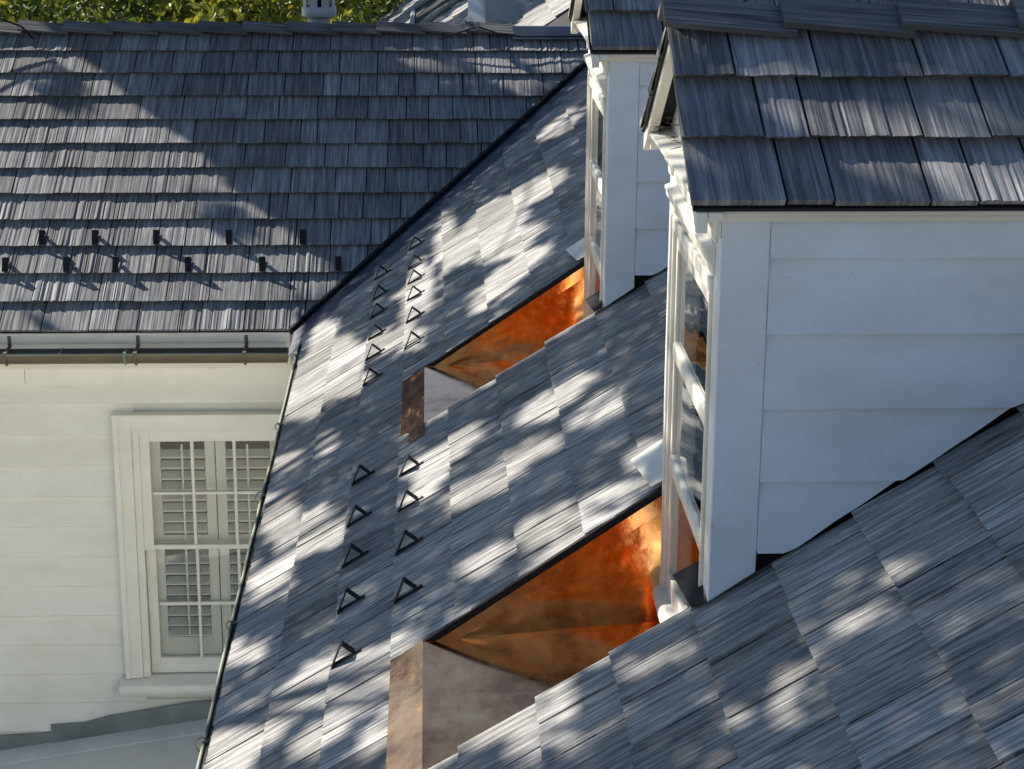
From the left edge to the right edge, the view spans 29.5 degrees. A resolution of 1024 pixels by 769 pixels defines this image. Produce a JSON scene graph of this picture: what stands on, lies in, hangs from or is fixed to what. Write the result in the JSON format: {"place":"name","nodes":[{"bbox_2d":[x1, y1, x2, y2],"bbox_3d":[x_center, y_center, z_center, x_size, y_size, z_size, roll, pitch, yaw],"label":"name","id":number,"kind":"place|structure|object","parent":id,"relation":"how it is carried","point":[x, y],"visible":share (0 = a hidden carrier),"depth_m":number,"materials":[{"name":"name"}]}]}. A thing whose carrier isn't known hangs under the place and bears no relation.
{"place":"outdoors","nodes":[
{"label":"outdoors","id":0,"kind":"place"},
{"bbox_2d":[8,0,390,21],"bbox_3d":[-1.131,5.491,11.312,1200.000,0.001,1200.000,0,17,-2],"label":"ground","id":1,"kind":"structure","parent":0,"point":[10,6],"depth_m":84.36,"materials":[{"name":"green plant"}]},
{"bbox_2d":[0,0,102,22],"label":"leafy tree","id":2,"kind":"object","parent":1,"relation":"on","point":[6,14],"visible":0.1,"depth_m":23.36,"materials":[{"name":"green plant"}]},
{"bbox_2d":[5,0,148,22],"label":"leafy tree","id":3,"kind":"object","parent":1,"relation":"on","point":[60,14],"depth_m":29.07,"materials":[{"name":"green plant"}]},
{"bbox_2d":[0,700,211,768],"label":"roof","id":4,"kind":"structure","parent":1,"relation":"on","point":[164,737],"depth_m":10.29,"materials":[{"name":"grey metal"}]},
{"bbox_2d":[0,0,289,23],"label":"leafy tree","id":5,"kind":"object","parent":1,"relation":"on","point":[133,10],"visible":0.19,"depth_m":25.04,"materials":[{"name":"green plant"}]},
{"bbox_2d":[9,0,383,23],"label":"leafy tree","id":6,"kind":"object","parent":1,"relation":"on","point":[57,5],"depth_m":31.14,"materials":[{"name":"green plant"}]},
{"bbox_2d":[138,0,398,23],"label":"leafy tree","id":7,"kind":"object","parent":1,"relation":"on","point":[234,11],"visible":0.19,"depth_m":22.77,"materials":[{"name":"green plant"}]},
{"bbox_2d":[0,20,587,734],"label":"house wing","id":8,"kind":"structure","parent":1,"relation":"on","point":[128,504],"depth_m":10.21,"materials":[{"name":"grey wood"}]},
{"bbox_2d":[2,257,9,272],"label":"snow guard","id":9,"kind":"object","parent":8,"relation":"on","point":[5,260],"visible":1,"depth_m":9.81,"materials":[{"name":"black metal"}]},
{"bbox_2d":[0,18,33,38],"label":"roof cable","id":10,"kind":"object","parent":8,"relation":"on","point":[26,31],"visible":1,"depth_m":11.06,"materials":[{"name":"black metal"}]},
{"bbox_2d":[38,230,45,245],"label":"snow guard","id":11,"kind":"object","parent":8,"relation":"on","point":[42,233],"visible":1,"depth_m":9.96,"materials":[{"name":"black metal"}]},
{"bbox_2d":[63,257,70,272],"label":"snow guard","id":12,"kind":"object","parent":8,"relation":"on","point":[66,260],"visible":1,"depth_m":9.83,"materials":[{"name":"black metal"}]},
{"bbox_2d":[92,230,98,244],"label":"snow guard","id":13,"kind":"object","parent":8,"relation":"on","point":[95,233],"visible":1,"depth_m":9.97,"materials":[{"name":"black metal"}]},
{"bbox_2d":[112,257,119,272],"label":"snow guard","id":14,"kind":"object","parent":8,"relation":"on","point":[115,264],"visible":1,"depth_m":9.84,"materials":[{"name":"black metal"}]},
{"bbox_2d":[0,335,288,365],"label":"roof gutter","id":15,"kind":"object","parent":8,"relation":"attached to","point":[137,355],"visible":1,"depth_m":9.52,"materials":[{"name":"grey metal"}]},
{"bbox_2d":[153,230,159,244],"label":"snow guard","id":16,"kind":"object","parent":8,"relation":"on","point":[156,233],"visible":1,"depth_m":9.98,"materials":[{"name":"black metal"}]},
{"bbox_2d":[185,257,191,272],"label":"snow guard","id":17,"kind":"object","parent":8,"relation":"on","point":[188,260],"visible":1,"depth_m":9.85,"materials":[{"name":"black metal"}]},
{"bbox_2d":[110,411,280,695],"bbox_3d":[-1.533,0.873,10.143,1.058,1.552,0.290,0,17,-2],"label":"window","id":18,"kind":"structure","parent":8,"relation":"in","point":[187,483],"depth_m":10.12,"materials":[{"name":"beige paint"}]},
{"bbox_2d":[226,230,232,244],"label":"snow guard","id":19,"kind":"object","parent":8,"relation":"on","point":[229,233],"visible":1,"depth_m":9.99,"materials":[{"name":"black metal"}]},
{"bbox_2d":[259,257,265,270],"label":"snow guard","id":20,"kind":"object","parent":8,"relation":"on","point":[262,260],"visible":1,"depth_m":9.87,"materials":[{"name":"black metal"}]},
{"bbox_2d":[300,229,305,244],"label":"snow guard","id":21,"kind":"object","parent":8,"relation":"on","point":[302,236],"visible":1,"depth_m":10.01,"materials":[{"name":"black metal"}]},
{"bbox_2d":[302,0,335,23],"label":"flue vent","id":22,"kind":"object","parent":8,"relation":"on","point":[318,11],"visible":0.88,"depth_m":12.03,"materials":[{"name":"metal"}]},
{"bbox_2d":[335,256,341,271],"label":"snow guard","id":23,"kind":"object","parent":8,"relation":"on","point":[338,259],"visible":1,"depth_m":9.88,"materials":[{"name":"black metal"}]},
{"bbox_2d":[440,21,583,39],"bbox_3d":[0.011,-2.027,11.158,0.842,0.097,0.070,0,17,-2],"label":"ridge flashing","id":24,"kind":"object","parent":8,"relation":"attached to","point":[477,24],"visible":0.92,"depth_m":11.15,"materials":[{"name":"black metal"}]},
{"bbox_2d":[271,0,402,23],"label":"leafy tree","id":25,"kind":"object","parent":1,"relation":"on","point":[386,1],"depth_m":34.47,"materials":[{"name":"green plant"}]},
{"bbox_2d":[272,0,405,23],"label":"leafy tree","id":26,"kind":"object","parent":1,"relation":"on","point":[384,12],"visible":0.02,"depth_m":28.07,"materials":[{"name":"green plant"}]},
{"bbox_2d":[201,0,1023,768],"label":"roof","id":27,"kind":"structure","parent":1,"relation":"on","point":[885,630],"depth_m":5.14,"materials":[{"name":"grey wood"}]},
{"bbox_2d":[194,329,301,768],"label":"eave gutter","id":28,"kind":"object","parent":27,"relation":"attached to","point":[230,629],"visible":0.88,"depth_m":6.42,"materials":[{"name":"grey metal"}]},
{"bbox_2d":[331,640,360,669],"bbox_3d":[-0.455,0.714,5.180,0.098,0.048,0.031,-34,15,7],"label":"snow guard","id":29,"kind":"object","parent":27,"relation":"on","point":[348,647],"visible":1,"depth_m":5.18,"materials":[{"name":"black metal"}]},
{"bbox_2d":[337,587,364,614],"bbox_3d":[-0.470,0.610,5.529,0.098,0.048,0.031,-34,15,7],"label":"snow guard","id":30,"kind":"object","parent":27,"relation":"on","point":[352,593],"visible":1,"depth_m":5.53,"materials":[{"name":"black metal"}]},
{"bbox_2d":[342,544,368,568],"bbox_3d":[-0.484,0.511,5.860,0.098,0.048,0.031,-34,15,7],"label":"snow guard","id":31,"kind":"object","parent":27,"relation":"on","point":[358,550],"visible":1,"depth_m":5.86,"materials":[{"name":"black metal"}]},
{"bbox_2d":[346,505,371,528],"bbox_3d":[-0.498,0.414,6.184,0.098,0.048,0.031,-34,15,7],"label":"snow guard","id":32,"kind":"object","parent":27,"relation":"on","point":[361,510],"visible":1,"depth_m":6.18,"materials":[{"name":"black metal"}]},
{"bbox_2d":[351,464,374,486],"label":"snow guard","id":33,"kind":"object","parent":27,"relation":"on","point":[363,468],"visible":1,"depth_m":6.56,"materials":[{"name":"black metal"}]},
{"bbox_2d":[362,368,382,387],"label":"snow guard","id":34,"kind":"object","parent":27,"relation":"on","point":[374,372],"visible":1,"depth_m":7.69,"materials":[{"name":"black metal"}]},
{"bbox_2d":[365,343,384,361],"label":"snow guard","id":35,"kind":"object","parent":27,"relation":"on","point":[376,347],"visible":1,"depth_m":8.04,"materials":[{"name":"black metal"}]},
{"bbox_2d":[367,323,385,340],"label":"snow guard","id":36,"kind":"object","parent":27,"relation":"on","point":[378,327],"visible":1,"depth_m":8.34,"materials":[{"name":"black metal"}]},
{"bbox_2d":[370,303,387,319],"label":"snow guard","id":37,"kind":"object","parent":27,"relation":"on","point":[378,305],"visible":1,"depth_m":8.69,"materials":[{"name":"black metal"}]},
{"bbox_2d":[372,285,388,300],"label":"snow guard","id":38,"kind":"object","parent":27,"relation":"on","point":[380,287],"visible":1,"depth_m":9.02,"materials":[{"name":"black metal"}]},
{"bbox_2d":[374,265,390,280],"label":"snow guard","id":39,"kind":"object","parent":27,"relation":"on","point":[382,267],"visible":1,"depth_m":9.40,"materials":[{"name":"black metal"}]},
{"bbox_2d":[393,577,422,605],"bbox_3d":[-0.296,0.558,5.310,0.098,0.047,0.031,-33,15,7],"label":"snow guard","id":40,"kind":"object","parent":27,"relation":"on","point":[410,584],"visible":1,"depth_m":5.31,"materials":[{"name":"black metal"}]},
{"bbox_2d":[395,530,422,556],"bbox_3d":[-0.311,0.454,5.657,0.098,0.047,0.031,-33,15,7],"label":"snow guard","id":41,"kind":"object","parent":27,"relation":"on","point":[411,535],"visible":1,"depth_m":5.66,"materials":[{"name":"black metal"}]},
{"bbox_2d":[397,490,422,512],"bbox_3d":[-0.326,0.355,5.990,0.098,0.047,0.031,-33,15,7],"label":"snow guard","id":42,"kind":"object","parent":27,"relation":"on","point":[412,495],"visible":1,"depth_m":5.99,"materials":[{"name":"black metal"}]},
{"bbox_2d":[399,455,423,477],"bbox_3d":[-0.340,0.260,6.309,0.098,0.047,0.031,-33,15,7],"label":"snow guard","id":43,"kind":"object","parent":27,"relation":"on","point":[410,458],"visible":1,"depth_m":6.31,"materials":[{"name":"black metal"}]},
{"bbox_2d":[404,331,423,349],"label":"snow guard","id":44,"kind":"object","parent":27,"relation":"on","point":[414,334],"visible":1,"depth_m":7.79,"materials":[{"name":"black metal"}]},
{"bbox_2d":[405,306,423,323],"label":"snow guard","id":45,"kind":"object","parent":27,"relation":"on","point":[416,310],"visible":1,"depth_m":8.18,"materials":[{"name":"black metal"}]},
{"bbox_2d":[406,285,424,301],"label":"snow guard","id":46,"kind":"object","parent":27,"relation":"on","point":[417,289],"visible":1,"depth_m":8.53,"materials":[{"name":"black metal"}]},
{"bbox_2d":[407,269,424,284],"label":"snow guard","id":47,"kind":"object","parent":27,"relation":"on","point":[418,273],"visible":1,"depth_m":8.83,"materials":[{"name":"black metal"}]},
{"bbox_2d":[408,254,424,269],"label":"snow guard","id":48,"kind":"object","parent":27,"relation":"on","point":[417,257],"visible":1,"depth_m":9.13,"materials":[{"name":"black metal"}]},
{"bbox_2d":[408,236,424,250],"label":"snow guard","id":49,"kind":"object","parent":27,"relation":"on","point":[417,244],"visible":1,"depth_m":9.51,"materials":[{"name":"black metal"}]},
{"bbox_2d":[288,59,587,356],"bbox_3d":[-0.206,-1.110,10.269,0.343,1.286,3.116,13,21,37],"label":"valley flashing","id":50,"kind":"object","parent":27,"relation":"attached to","point":[326,304],"visible":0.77,"depth_m":10.16,"materials":[{"name":"black metal"}]},
{"bbox_2d":[400,266,583,444],"bbox_3d":[-0.050,-0.115,6.939,0.694,0.471,0.821,0,17,-2],"label":"flashing","id":51,"kind":"object","parent":27,"relation":"on","point":[517,336],"visible":0.51,"depth_m":7.30,"materials":[{"name":"orange metal"}]},
{"bbox_2d":[468,0,533,23],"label":"dormer","id":52,"kind":"object","parent":27,"relation":"on","point":[497,11],"visible":0.13,"depth_m":15.15,"materials":[{"name":"concrete"}]},
{"bbox_2d":[386,495,661,768],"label":"flashing","id":53,"kind":"object","parent":27,"relation":"on","point":[520,648],"visible":0.56,"depth_m":4.87,"materials":[{"name":"orange metal"}]},
{"bbox_2d":[568,0,1009,318],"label":"dormer","id":54,"kind":"object","parent":27,"relation":"attached to","point":[627,203],"visible":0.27,"depth_m":6.43,"materials":[{"name":"white paint"}]},
{"bbox_2d":[566,237,584,260],"bbox_3d":[0.257,-0.512,7.391,0.089,0.063,0.267,0,17,-2],"label":"flashing flap","id":55,"kind":"object","parent":54,"relation":"attached to","point":[576,250],"visible":0.76,"depth_m":7.42,"materials":[{"name":"white paint"}]},
{"bbox_2d":[585,291,601,311],"bbox_3d":[0.288,-0.284,6.637,0.062,0.045,0.217,0,17,-2],"label":"flashing flap","id":56,"kind":"object","parent":54,"relation":"attached to","point":[593,301],"visible":0.8,"depth_m":6.64,"materials":[{"name":"black metal"}]},
{"bbox_2d":[583,74,605,318],"bbox_3d":[0.314,-0.551,6.885,0.058,1.003,0.687,0,17,-2],"label":"window","id":57,"kind":"structure","parent":54,"relation":"in","point":[596,101],"depth_m":7.02,"materials":[{"name":"white paint"}]},
{"bbox_2d":[640,0,1023,622],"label":"dormer","id":58,"kind":"object","parent":27,"relation":"attached to","point":[844,187],"visible":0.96,"depth_m":4.00,"materials":[{"name":"white paint"}]},
{"bbox_2d":[631,439,662,486],"bbox_3d":[0.361,0.207,4.979,0.089,0.063,0.267,0,17,-2],"label":"flashing flap","id":59,"kind":"object","parent":58,"relation":"attached to","point":[647,463],"visible":0.76,"depth_m":5.01,"materials":[{"name":"white paint"}]},
{"bbox_2d":[653,116,681,149],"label":"leaf litter","id":60,"kind":"object","parent":58,"relation":"on","point":[667,117],"visible":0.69,"depth_m":4.47,"materials":[{"name":"plant"}]},
{"bbox_2d":[652,213,713,622],"bbox_3d":[0.409,0.168,4.473,0.077,1.003,0.727,0,17,-2],"label":"window","id":61,"kind":"structure","parent":58,"relation":"in","point":[690,281],"depth_m":4.58,"materials":[{"name":"white paint"}]},
{"bbox_2d":[672,561,703,607],"bbox_3d":[0.393,0.435,4.225,0.062,0.045,0.217,0,17,-2],"label":"flashing flap","id":62,"kind":"object","parent":58,"relation":"attached to","point":[686,579],"visible":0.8,"depth_m":4.24,"materials":[{"name":"black metal"}]},
{"bbox_2d":[410,0,460,23],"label":"roof","id":63,"kind":"structure","parent":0,"point":[428,10],"depth_m":19.53,"materials":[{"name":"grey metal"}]}
]}

